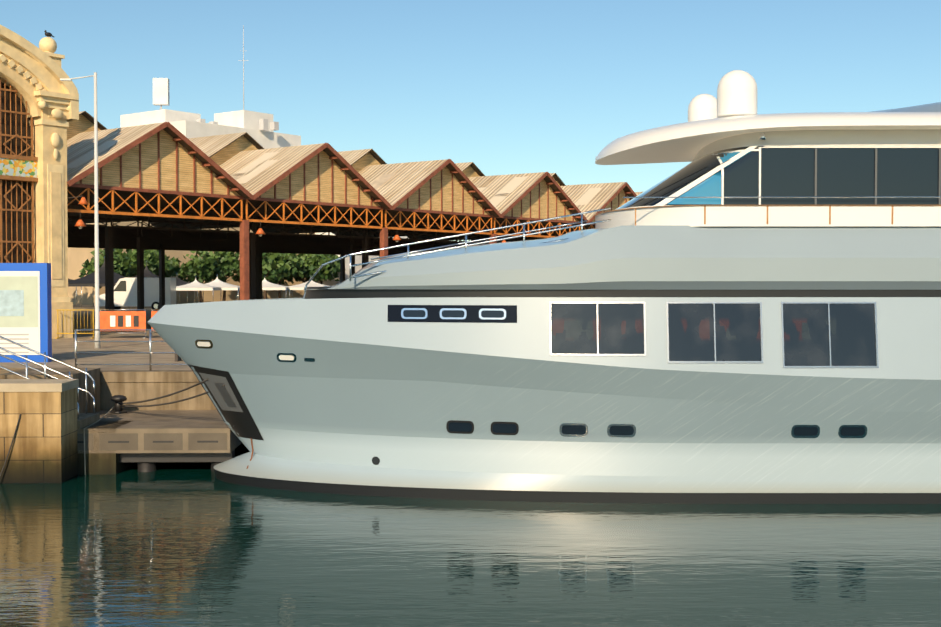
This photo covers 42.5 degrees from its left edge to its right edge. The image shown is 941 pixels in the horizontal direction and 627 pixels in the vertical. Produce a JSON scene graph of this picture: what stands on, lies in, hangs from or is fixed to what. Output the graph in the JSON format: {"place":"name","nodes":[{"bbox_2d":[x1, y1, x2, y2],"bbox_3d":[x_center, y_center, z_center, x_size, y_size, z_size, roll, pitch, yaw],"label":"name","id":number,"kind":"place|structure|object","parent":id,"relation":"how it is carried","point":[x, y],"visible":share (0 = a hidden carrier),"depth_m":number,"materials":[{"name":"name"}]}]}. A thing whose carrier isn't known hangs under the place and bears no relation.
{"place":"outdoors","nodes":[
{"label":"outdoors","id":0,"kind":"place"},
{"bbox_2d":[0,305,247,483],"bbox_3d":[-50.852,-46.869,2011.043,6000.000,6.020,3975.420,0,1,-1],"label":"quay","id":1,"kind":"structure","parent":0,"point":[69,393],"depth_m":25.84,"materials":[{"name":"concrete"}]},
{"bbox_2d":[0,263,51,361],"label":"information board","id":2,"kind":"object","parent":1,"relation":"on","point":[25,307],"visible":0.92,"depth_m":32.64,"materials":[{"name":"blue"}]},
{"bbox_2d":[0,25,87,338],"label":"building","id":3,"kind":"structure","parent":1,"relation":"on","point":[39,104],"depth_m":46.39,"materials":[{"name":"beige stone"}]},
{"bbox_2d":[60,72,100,347],"bbox_3d":[-12.741,-3.358,39.553,1.225,9.000,0.190,0,1,-1],"label":"street lamp","id":4,"kind":"object","parent":1,"relation":"on","point":[97,324],"visible":1,"depth_m":39.52,"materials":[{"name":"grey metal"}]},
{"bbox_2d":[55,309,159,338],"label":"barriers","id":5,"kind":"object","parent":1,"relation":"on","point":[122,319],"visible":0.65,"depth_m":46.80,"materials":[{"name":"orange plastic"}]},
{"bbox_2d":[99,278,175,310],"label":"van","id":6,"kind":"object","parent":1,"relation":"on","point":[125,291],"visible":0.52,"depth_m":92.32,"materials":[{"name":"white metal"}]},
{"bbox_2d":[68,256,327,308],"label":"tents","id":7,"kind":"object","parent":1,"relation":"on","point":[181,285],"visible":0.56,"depth_m":102.86,"materials":[{"name":"white fabric"}]},
{"bbox_2d":[78,248,379,302],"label":"trees","id":8,"kind":"object","parent":1,"relation":"on","point":[211,266],"visible":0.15,"depth_m":118.48,"materials":[{"name":"green plant"}]},
{"bbox_2d":[67,111,642,310],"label":"shed","id":9,"kind":"structure","parent":1,"relation":"on","point":[174,186],"depth_m":65.62,"materials":[{"name":"brown wood"}]},
{"bbox_2d":[68,25,408,304],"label":"buildings","id":10,"kind":"structure","parent":0,"point":[259,127],"depth_m":135.35,"materials":[{"name":"grey"}]},
{"bbox_2d":[0,450,940,626],"bbox_3d":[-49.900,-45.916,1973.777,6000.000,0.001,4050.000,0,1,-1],"label":"water","id":11,"kind":"structure","parent":0,"point":[181,544],"depth_m":17.63,"materials":[{"name":"teal liquid"}]},
{"bbox_2d":[147,70,940,503],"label":"yacht","id":12,"kind":"object","parent":11,"relation":"on","point":[743,306],"visible":0.96,"depth_m":22.26,"materials":[{"name":"white metal"}]},
{"bbox_2d":[0,379,224,476],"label":"ropes","id":13,"kind":"object","parent":12,"relation":"attached to","point":[201,382],"visible":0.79,"depth_m":26.07,"materials":[{"name":"grey"}]},
{"bbox_2d":[0,0,940,241],"label":"sky","id":14,"kind":"structure","parent":0,"point":[502,87],"materials":[{"name":"blue"}]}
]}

